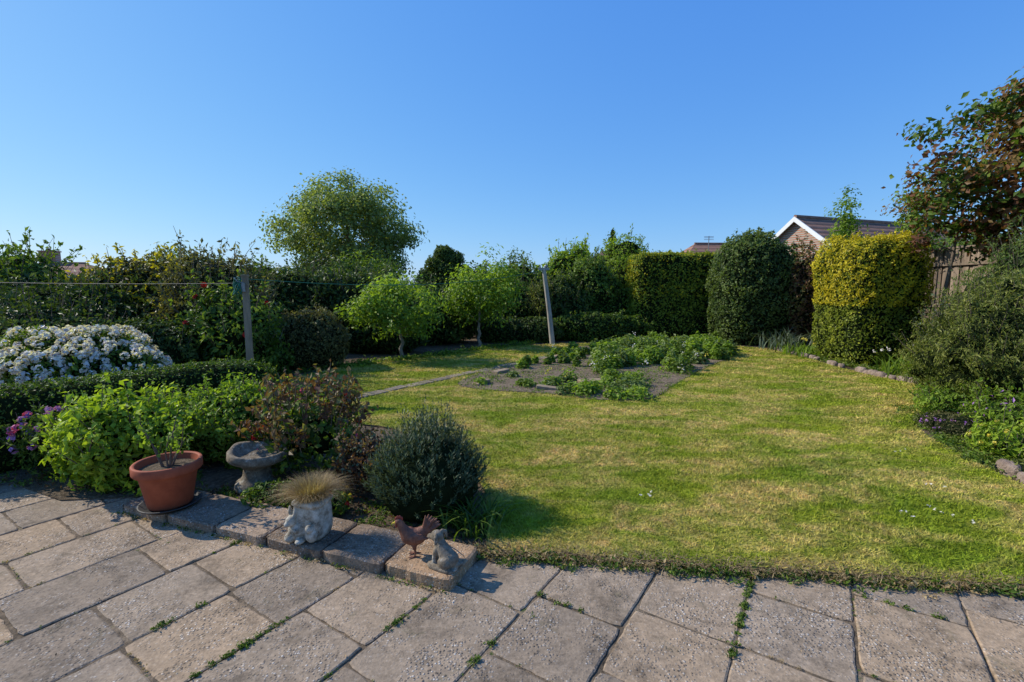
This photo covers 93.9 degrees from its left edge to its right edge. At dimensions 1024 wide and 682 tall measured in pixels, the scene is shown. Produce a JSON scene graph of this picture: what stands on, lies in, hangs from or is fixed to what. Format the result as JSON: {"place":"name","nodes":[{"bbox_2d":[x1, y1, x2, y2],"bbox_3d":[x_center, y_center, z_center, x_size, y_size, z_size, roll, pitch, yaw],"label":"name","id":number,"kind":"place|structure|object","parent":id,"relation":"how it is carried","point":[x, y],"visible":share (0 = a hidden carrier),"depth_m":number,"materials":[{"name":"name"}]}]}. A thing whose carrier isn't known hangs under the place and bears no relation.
{"place":"outdoors","nodes":[
{"label":"outdoors","id":0,"kind":"place"},
{"bbox_2d":[233,274,253,360],"bbox_3d":[-3.780,-0.042,6.764,0.203,1.795,0.168,0,6,0],"label":"washing line post","id":1,"kind":"object","parent":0,"point":[242,283],"visible":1,"depth_m":6.71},
{"bbox_2d":[0,270,540,284],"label":"washing line","id":2,"kind":"object","parent":1,"relation":"attached to","point":[250,279],"visible":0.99,"depth_m":6.81,"materials":[{"name":"grey metal"}]},
{"bbox_2d":[330,356,544,400],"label":"garden path","id":3,"kind":"structure","parent":0,"point":[365,395],"depth_m":7.85,"materials":[{"name":"concrete"}]},
{"bbox_2d":[0,336,1015,566],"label":"garden bed soil","id":4,"kind":"structure","parent":0,"point":[217,475],"depth_m":3.89,"materials":[{"name":"brown soil"}]},
{"bbox_2d":[0,277,50,289],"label":"evergreen shrub","id":5,"kind":"object","parent":4,"relation":"on","point":[14,283],"depth_m":8.68,"materials":[{"name":"green plant"}]},
{"bbox_2d":[0,393,82,477],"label":"pink flowering plant","id":6,"kind":"object","parent":4,"relation":"on","point":[11,432],"visible":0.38,"depth_m":3.96,"materials":[{"name":"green plant"}]},
{"bbox_2d":[0,226,85,289],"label":"lilac shrub","id":7,"kind":"object","parent":4,"relation":"on","point":[19,263],"visible":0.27,"depth_m":9.18,"materials":[{"name":"green plant"}]},
{"bbox_2d":[0,274,130,347],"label":"viburnum shrub","id":8,"kind":"object","parent":4,"relation":"on","point":[35,312],"visible":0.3,"depth_m":7.15,"materials":[{"name":"green plant"}]},
{"bbox_2d":[0,262,156,324],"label":"evergreen shrub","id":9,"kind":"object","parent":4,"relation":"on","point":[104,297],"visible":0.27,"depth_m":8.22,"materials":[{"name":"green plant"}]},
{"bbox_2d":[0,323,172,386],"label":"white rhododendron","id":10,"kind":"object","parent":4,"relation":"on","point":[41,353],"visible":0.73,"depth_m":6.00,"materials":[{"name":"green plant"}]},
{"bbox_2d":[29,372,204,496],"bbox_3d":[-3.155,0.733,3.930,1.195,0.966,1.056,-4,8,-35],"label":"lime green shrub","id":11,"kind":"object","parent":4,"relation":"on","point":[96,441],"visible":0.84,"depth_m":3.71,"materials":[{"name":"green plant"}]},
{"bbox_2d":[48,242,196,320],"bbox_3d":[-7.413,-0.509,9.568,2.807,2.955,2.193,0,6,0],"label":"golden shrub","id":12,"kind":"object","parent":4,"relation":"on","point":[140,268],"visible":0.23,"depth_m":9.13,"materials":[{"name":"green plant"}]},
{"bbox_2d":[0,355,280,472],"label":"box hedge","id":13,"kind":"object","parent":4,"relation":"on","point":[15,397],"visible":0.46,"depth_m":4.69,"materials":[{"name":"green plant"}]},
{"bbox_2d":[106,310,211,365],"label":"dark shrub","id":14,"kind":"object","parent":4,"relation":"on","point":[168,338],"visible":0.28,"depth_m":7.23,"materials":[{"name":"green plant"}]},
{"bbox_2d":[117,382,209,409],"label":"dark leafy shrub","id":15,"kind":"object","parent":4,"relation":"on","point":[156,397],"visible":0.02,"depth_m":4.67,"materials":[{"name":"green plant"}]},
{"bbox_2d":[142,240,229,269],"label":"garden tree","id":16,"kind":"object","parent":4,"relation":"on","point":[176,254],"visible":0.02,"depth_m":14.98,"materials":[{"name":"green plant"}]},
{"bbox_2d":[133,226,282,344],"bbox_3d":[-5.459,-0.656,8.816,2.561,2.813,2.491,0,6,0],"label":"flowering laurel","id":17,"kind":"object","parent":4,"relation":"on","point":[191,262],"visible":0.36,"depth_m":8.45,"materials":[{"name":"green plant"}]},
{"bbox_2d":[151,267,289,372],"bbox_3d":[-4.840,-0.233,7.881,2.084,2.054,1.798,0,6,0],"label":"red climbing rose","id":18,"kind":"object","parent":4,"relation":"on","point":[217,325],"visible":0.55,"depth_m":7.59,"materials":[{"name":"green plant"}]},
{"bbox_2d":[174,366,310,468],"bbox_3d":[-2.588,0.691,4.449,1.434,0.873,1.043,0,6,0],"label":"green leafy shrub","id":19,"kind":"object","parent":4,"relation":"on","point":[216,412],"visible":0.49,"depth_m":4.19,"materials":[{"name":"green plant"}]},
{"bbox_2d":[0,460,503,538],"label":"bed groundcover","id":20,"kind":"object","parent":4,"relation":"on","point":[5,478],"visible":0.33,"depth_m":3.69,"materials":[{"name":"green plant"}]},
{"bbox_2d":[226,441,287,494],"bbox_3d":[-2.018,1.008,3.792,0.431,0.333,0.441,2,8,-23],"label":"stone bird bath","id":21,"kind":"object","parent":4,"relation":"on","point":[251,461],"visible":0.78,"depth_m":3.71,"materials":[{"name":"grey stone"}]},
{"bbox_2d":[218,250,302,330],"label":"mixed shrub","id":22,"kind":"object","parent":4,"relation":"on","point":[262,272],"visible":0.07,"depth_m":11.34,"materials":[{"name":"green plant"}]},
{"bbox_2d":[240,478,294,507],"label":"green plant","id":23,"kind":"object","parent":4,"relation":"on","point":[264,495],"visible":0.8,"depth_m":3.43,"materials":[{"name":"green plant"}]},
{"bbox_2d":[262,341,295,375],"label":"border shrub","id":24,"kind":"object","parent":4,"relation":"on","point":[283,362],"visible":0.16,"depth_m":8.51,"materials":[{"name":"green plant"}]},
{"bbox_2d":[229,359,378,477],"bbox_3d":[-1.746,0.679,4.113,1.122,1.042,1.043,0,6,0],"label":"rose bush","id":25,"kind":"object","parent":4,"relation":"on","point":[309,434],"visible":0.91,"depth_m":3.91,"materials":[{"name":"green plant"}]},
{"bbox_2d":[269,302,351,369],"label":"hebe shrub","id":26,"kind":"object","parent":4,"relation":"on","point":[317,336],"visible":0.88,"depth_m":9.17,"materials":[{"name":"green plant"}]},
{"bbox_2d":[249,252,415,353],"bbox_3d":[-4.585,-0.836,12.143,4.532,2.825,2.479,0,6,0],"label":"evergreen hedge","id":27,"kind":"object","parent":4,"relation":"on","point":[331,294],"visible":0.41,"depth_m":11.44,"materials":[{"name":"green plant"}]},
{"bbox_2d":[330,490,351,516],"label":"marigold plant","id":28,"kind":"object","parent":4,"relation":"on","point":[336,505],"visible":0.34,"depth_m":3.33,"materials":[{"name":"green plant"}]},
{"bbox_2d":[296,244,417,287],"bbox_3d":[-5.213,-1.781,16.489,3.675,3.096,3.383,6,9,41],"label":"garden tree","id":29,"kind":"object","parent":4,"relation":"on","point":[374,264],"visible":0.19,"depth_m":16.09,"materials":[{"name":"green plant"}]},
{"bbox_2d":[329,419,408,500],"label":"reddish low shrub","id":30,"kind":"object","parent":4,"relation":"on","point":[357,455],"visible":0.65,"depth_m":3.59,"materials":[{"name":"brown plant"}]},
{"bbox_2d":[346,319,428,354],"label":"dark shrub","id":31,"kind":"object","parent":4,"relation":"on","point":[360,341],"visible":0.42,"depth_m":11.30,"materials":[{"name":"green plant"}]},
{"bbox_2d":[361,394,491,523],"bbox_3d":[-0.613,0.831,3.446,0.958,0.952,0.900,0,6,0],"label":"lavender bush","id":32,"kind":"object","parent":4,"relation":"on","point":[419,471],"visible":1,"depth_m":3.22,"materials":[{"name":"green plant"}]},
{"bbox_2d":[416,244,471,287],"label":"cypress tree","id":33,"kind":"object","parent":4,"relation":"on","point":[440,260],"visible":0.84,"depth_m":19.45,"materials":[{"name":"green plant"}]},
{"bbox_2d":[403,271,492,345],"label":"mixed shrub","id":34,"kind":"object","parent":4,"relation":"on","point":[449,332],"visible":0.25,"depth_m":13.00,"materials":[{"name":"green plant"}]},
{"bbox_2d":[420,485,531,544],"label":"strap leaf plant","id":35,"kind":"object","parent":4,"relation":"on","point":[468,519],"visible":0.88,"depth_m":3.14,"materials":[{"name":"green plant"}]},
{"bbox_2d":[438,242,529,346],"bbox_3d":[-0.749,-1.156,12.487,2.426,2.751,2.056,0,6,0],"label":"apple tree","id":36,"kind":"object","parent":4,"relation":"on","point":[501,292],"visible":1,"depth_m":12.24,"materials":[{"name":"green plant"}]},
{"bbox_2d":[469,269,538,337],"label":"conifer shrub","id":37,"kind":"object","parent":4,"relation":"on","point":[522,309],"visible":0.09,"depth_m":14.59,"materials":[{"name":"green plant"}]},
{"bbox_2d":[473,250,553,286],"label":"light green shrub","id":38,"kind":"object","parent":4,"relation":"on","point":[524,267],"visible":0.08,"depth_m":16.90,"materials":[{"name":"green plant"}]},
{"bbox_2d":[502,247,527,270],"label":"birch sapling","id":39,"kind":"object","parent":4,"relation":"on","point":[514,255],"visible":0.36,"depth_m":21.74,"materials":[{"name":"green plant"}]},
{"bbox_2d":[472,315,564,342],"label":"border shrub","id":40,"kind":"object","parent":4,"relation":"on","point":[528,328],"visible":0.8,"depth_m":13.68,"materials":[{"name":"green plant"}]},
{"bbox_2d":[523,276,559,322],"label":"brown grassy shrub","id":41,"kind":"object","parent":4,"relation":"on","point":[538,301],"visible":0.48,"depth_m":14.34,"materials":[{"name":"green plant"}]},
{"bbox_2d":[526,269,596,339],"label":"dark shrub","id":42,"kind":"object","parent":4,"relation":"on","point":[565,298],"visible":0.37,"depth_m":14.62,"materials":[{"name":"green plant"}]},
{"bbox_2d":[531,233,602,282],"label":"yellow green shrub","id":43,"kind":"object","parent":4,"relation":"on","point":[562,260],"visible":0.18,"depth_m":16.97,"materials":[{"name":"green plant"}]},
{"bbox_2d":[555,245,631,315],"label":"shrub","id":44,"kind":"object","parent":4,"relation":"on","point":[608,296],"visible":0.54,"depth_m":15.16,"materials":[{"name":"green plant"}]},
{"bbox_2d":[552,309,652,341],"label":"border shrub","id":45,"kind":"object","parent":4,"relation":"on","point":[586,327],"visible":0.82,"depth_m":13.98,"materials":[{"name":"green plant"}]},
{"bbox_2d":[600,223,655,294],"bbox_3d":[3.895,-2.045,16.586,2.290,4.011,2.141,2,7,18],"label":"bright green conifer","id":46,"kind":"object","parent":4,"relation":"on","point":[619,253],"visible":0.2,"depth_m":16.18,"materials":[{"name":"green plant"}]},
{"bbox_2d":[277,340,1022,480],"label":"stone edging","id":47,"kind":"object","parent":4,"relation":"on","point":[981,456],"visible":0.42,"depth_m":6.34,"materials":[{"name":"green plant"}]},
{"bbox_2d":[624,249,718,338],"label":"golden privet hedge","id":48,"kind":"object","parent":4,"relation":"on","point":[668,291],"visible":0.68,"depth_m":14.68,"materials":[{"name":"green plant"}]},
{"bbox_2d":[703,226,802,345],"bbox_3d":[6.837,-1.502,13.633,2.526,3.424,2.276,0,6,0],"label":"evergreen bush","id":49,"kind":"object","parent":4,"relation":"on","point":[747,286],"visible":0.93,"depth_m":12.85,"materials":[{"name":"green plant"}]},
{"bbox_2d":[729,327,814,350],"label":"iris clump","id":50,"kind":"object","parent":4,"relation":"on","point":[786,339],"visible":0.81,"depth_m":12.03,"materials":[{"name":"green plant"}]},
{"bbox_2d":[782,337,820,357],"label":"daylily clump","id":51,"kind":"object","parent":4,"relation":"on","point":[802,350],"visible":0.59,"depth_m":10.94,"materials":[{"name":"green plant"}]},
{"bbox_2d":[775,341,829,357],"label":"daylily clump","id":52,"kind":"object","parent":4,"relation":"on","point":[791,350],"visible":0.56,"depth_m":11.20,"materials":[{"name":"green plant"}]},
{"bbox_2d":[783,229,825,344],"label":"red leaved shrub","id":53,"kind":"object","parent":4,"relation":"on","point":[802,306],"visible":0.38,"depth_m":12.55,"materials":[{"name":"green plant"}]},
{"bbox_2d":[824,183,869,239],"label":"young tree","id":54,"kind":"object","parent":4,"relation":"on","point":[844,227],"visible":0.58,"depth_m":13.29,"materials":[{"name":"green plant"}]},
{"bbox_2d":[809,229,937,365],"bbox_3d":[7.521,-0.862,10.045,1.898,2.963,1.844,0,6,0],"label":"golden conifer","id":55,"kind":"object","parent":4,"relation":"on","point":[869,295],"visible":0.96,"depth_m":9.41,"materials":[{"name":"yellow plant"}]},
{"bbox_2d":[859,347,916,377],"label":"iris clump","id":56,"kind":"object","parent":4,"relation":"on","point":[888,369],"visible":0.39,"depth_m":8.61,"materials":[{"name":"green plant"}]},
{"bbox_2d":[774,347,1023,483],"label":"stone edging","id":57,"kind":"object","parent":4,"relation":"on","point":[1010,468],"visible":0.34,"depth_m":7.95,"materials":[{"name":"grey stone"}]},
{"bbox_2d":[801,241,1023,319],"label":"wooden fence","id":58,"kind":"object","parent":4,"relation":"on","point":[941,262],"visible":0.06,"depth_m":10.31,"materials":[{"name":"brown wood"}]},
{"bbox_2d":[875,171,950,252],"bbox_3d":[9.007,-1.686,10.818,1.254,4.141,1.128,0,6,0],"label":"young tree","id":59,"kind":"object","parent":4,"relation":"on","point":[906,218],"visible":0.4,"depth_m":10.63,"materials":[{"name":"green plant"}]},
{"bbox_2d":[912,376,929,390],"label":"green perennial","id":60,"kind":"object","parent":4,"relation":"on","point":[917,379],"visible":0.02,"depth_m":6.93,"materials":[{"name":"green plant"}]},
{"bbox_2d":[913,294,957,343],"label":"teal leaf shrub","id":61,"kind":"object","parent":4,"relation":"on","point":[936,302],"visible":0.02,"depth_m":8.57,"materials":[{"name":"green plant"}]},
{"bbox_2d":[881,67,1023,263],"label":"copper leaved tree","id":62,"kind":"object","parent":4,"relation":"on","point":[1004,104],"visible":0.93,"depth_m":8.13,"materials":[{"name":"brown plant"}]},
{"bbox_2d":[912,410,995,440],"bbox_3d":[4.970,0.944,5.280,0.912,0.414,0.863,-5,8,-39],"label":"thyme mat","id":63,"kind":"object","parent":4,"relation":"on","point":[946,422],"visible":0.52,"depth_m":5.18,"materials":[{"name":"purple plant"}]},
{"bbox_2d":[906,375,1003,413],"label":"green perennial","id":64,"kind":"object","parent":4,"relation":"on","point":[946,399],"visible":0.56,"depth_m":5.63,"materials":[{"name":"green plant"}]},
{"bbox_2d":[893,166,1021,314],"bbox_3d":[8.604,-1.304,8.931,2.488,3.805,2.101,3,7,24],"label":"copper leaved tree","id":65,"kind":"object","parent":4,"relation":"on","point":[933,208],"visible":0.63,"depth_m":8.90,"materials":[{"name":"brown plant"}]},
{"bbox_2d":[892,265,1023,402],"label":"bush","id":66,"kind":"object","parent":4,"relation":"on","point":[970,339],"visible":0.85,"depth_m":5.60,"materials":[{"name":"green plant"}]},
{"bbox_2d":[926,213,1020,249],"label":"garden tree","id":67,"kind":"object","parent":4,"relation":"on","point":[948,239],"visible":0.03,"depth_m":12.41,"materials":[{"name":"green plant"}]},
{"bbox_2d":[937,215,1023,305],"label":"juniper bush","id":68,"kind":"object","parent":4,"relation":"on","point":[1015,260],"visible":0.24,"depth_m":7.12,"materials":[{"name":"green plant"}]},
{"bbox_2d":[957,373,1023,433],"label":"green perennial","id":69,"kind":"object","parent":4,"relation":"on","point":[996,406],"visible":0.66,"depth_m":5.08,"materials":[{"name":"green plant"}]},
{"bbox_2d":[961,407,1023,459],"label":"yellow green perennial","id":70,"kind":"object","parent":4,"relation":"on","point":[1007,439],"visible":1,"depth_m":4.48,"materials":[{"name":"green plant"}]},
{"bbox_2d":[1007,458,1023,473],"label":"creeping groundcover","id":71,"kind":"object","parent":4,"relation":"on","point":[1019,462],"visible":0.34,"depth_m":4.06,"materials":[{"name":"green plant"}]},
{"bbox_2d":[0,480,1023,681],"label":"patio","id":72,"kind":"structure","parent":0,"point":[363,608],"depth_m":2.31,"materials":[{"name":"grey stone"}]},
{"bbox_2d":[123,490,476,590],"bbox_3d":[-1.494,1.231,3.140,2.634,0.086,0.388,2,7,20],"label":"raised slab edging","id":73,"kind":"object","parent":72,"relation":"on","point":[365,547],"visible":0.77,"depth_m":2.94,"materials":[{"name":"stone"}]},
{"bbox_2d":[129,411,202,514],"bbox_3d":[-2.420,0.815,3.352,0.418,0.701,0.418,0,6,0],"label":"terracotta plant pot","id":74,"kind":"object","parent":73,"relation":"on","point":[166,481],"visible":1,"depth_m":3.29,"materials":[{"name":"ceramic"}]},
{"bbox_2d":[261,468,357,544],"bbox_3d":[-1.224,1.012,2.939,0.638,0.418,0.636,2,7,14],"label":"stone rabbit planter","id":75,"kind":"object","parent":73,"relation":"on","point":[309,518],"visible":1,"depth_m":2.88,"materials":[{"name":"grey stone"}]},
{"bbox_2d":[391,514,440,558],"bbox_3d":[-0.547,1.113,2.743,0.278,0.247,0.109,-1,6,-9],"label":"hen ornament","id":76,"kind":"object","parent":73,"relation":"on","point":[413,537],"visible":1,"depth_m":2.71,"materials":[{"name":"paint"}]},
{"bbox_2d":[427,529,463,573],"bbox_3d":[-0.376,1.151,2.636,0.219,0.202,0.130,3,7,28],"label":"stone dog statue","id":77,"kind":"object","parent":73,"relation":"on","point":[445,558],"visible":1,"depth_m":2.60,"materials":[{"name":"grey stone"}]},
{"bbox_2d":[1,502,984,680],"bbox_3d":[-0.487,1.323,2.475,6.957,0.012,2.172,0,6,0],"label":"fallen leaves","id":78,"kind":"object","parent":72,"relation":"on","point":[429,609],"visible":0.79,"depth_m":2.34,"materials":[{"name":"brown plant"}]},
{"bbox_2d":[2,510,1023,681],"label":"paving weeds","id":79,"kind":"object","parent":72,"relation":"on","point":[1015,589],"visible":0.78,"depth_m":2.64,"materials":[{"name":"green plant"}]},
{"bbox_2d":[0,0,1023,286],"label":"sky","id":80,"kind":"structure","parent":0,"point":[526,125],"materials":[{"name":"blue"}]},
{"bbox_2d":[457,346,726,400],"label":"vegetable bed soil","id":81,"kind":"structure","parent":0,"point":[674,379],"depth_m":8.40,"materials":[{"name":"brown soil"}]},
{"bbox_2d":[472,354,600,389],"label":"stepping stones","id":82,"kind":"object","parent":81,"relation":"on","point":[539,386],"visible":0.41,"depth_m":7.79,"materials":[{"name":"stone"}]},
{"bbox_2d":[453,331,739,400],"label":"vegetable plants","id":83,"kind":"object","parent":81,"relation":"on","point":[682,353],"visible":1,"depth_m":9.36,"materials":[{"name":"green plant"}]},
{"bbox_2d":[278,342,1023,588],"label":"lawn","id":84,"kind":"structure","parent":0,"point":[765,453],"depth_m":4.11,"materials":[{"name":"green plant"}]},
{"bbox_2d":[333,271,448,357],"bbox_3d":[-2.632,-0.531,10.346,2.610,1.961,2.124,0,6,0],"label":"apple tree","id":85,"kind":"object","parent":84,"relation":"on","point":[385,311],"visible":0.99,"depth_m":10.04,"materials":[{"name":"green plant"}]},
{"bbox_2d":[538,265,554,343],"bbox_3d":[0.962,-0.980,13.173,0.484,2.228,0.147,0,6,0],"label":"washing line post","id":86,"kind":"object","parent":84,"relation":"on","point":[549,317],"visible":0.95,"depth_m":13.12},
{"bbox_2d":[639,448,974,523],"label":"lawn daisies","id":87,"kind":"object","parent":84,"relation":"on","point":[900,510],"visible":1,"depth_m":3.30,"materials":[{"name":"white plant"}]},
{"label":"ground","id":88,"kind":"structure","parent":0,"visible":0},
{"bbox_2d":[37,248,101,280],"bbox_3d":[-32.109,-4.483,34.582,7.500,4.400,7.700,-2,7,-14],"label":"brick bungalow","id":89,"kind":"object","parent":88,"relation":"on","point":[58,259],"visible":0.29,"depth_m":34.12,"materials":[{"name":"tile"}]},
{"bbox_2d":[255,165,429,279],"bbox_3d":[-8.338,-4.672,23.702,7.719,7.412,6.990,-4,8,-33],"label":"round tree","id":90,"kind":"object","parent":88,"relation":"on","point":[350,210],"visible":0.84,"depth_m":22.09,"materials":[{"name":"green plant"}]},
{"bbox_2d":[247,259,541,286],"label":"distant trees","id":91,"kind":"object","parent":88,"relation":"on","point":[470,262],"visible":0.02,"depth_m":29.92,"materials":[{"name":"green plant"}]},
{"bbox_2d":[602,229,617,259],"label":"fir tree","id":92,"kind":"object","parent":88,"relation":"on","point":[611,233],"visible":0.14,"depth_m":29.35,"materials":[{"name":"green plant"}]},
{"bbox_2d":[682,242,724,252],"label":"brick bungalow","id":93,"kind":"object","parent":88,"relation":"on","point":[700,246],"visible":0.16,"depth_m":41.09,"materials":[{"name":"tile"}]},
{"bbox_2d":[704,236,713,250],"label":"tv aerial","id":94,"kind":"object","parent":93,"relation":"attached to","point":[708,240],"visible":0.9,"depth_m":40.29,"materials":[{"name":"metal"}]},
{"bbox_2d":[779,223,825,258],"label":"walls","id":95,"kind":"structure","parent":88,"relation":"on","point":[789,235],"depth_m":27.45,"materials":[{"name":"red brick"}]},
{"bbox_2d":[779,215,968,248],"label":"roof","id":96,"kind":"structure","parent":95,"relation":"on","point":[818,224],"depth_m":28.02,"materials":[{"name":"tile"}]},
{"bbox_2d":[772,217,969,240],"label":"bargeboards and gutters","id":97,"kind":"object","parent":96,"relation":"attached to","point":[803,226],"visible":0.11,"depth_m":26.92,"materials":[{"name":"white paint"}]}
]}

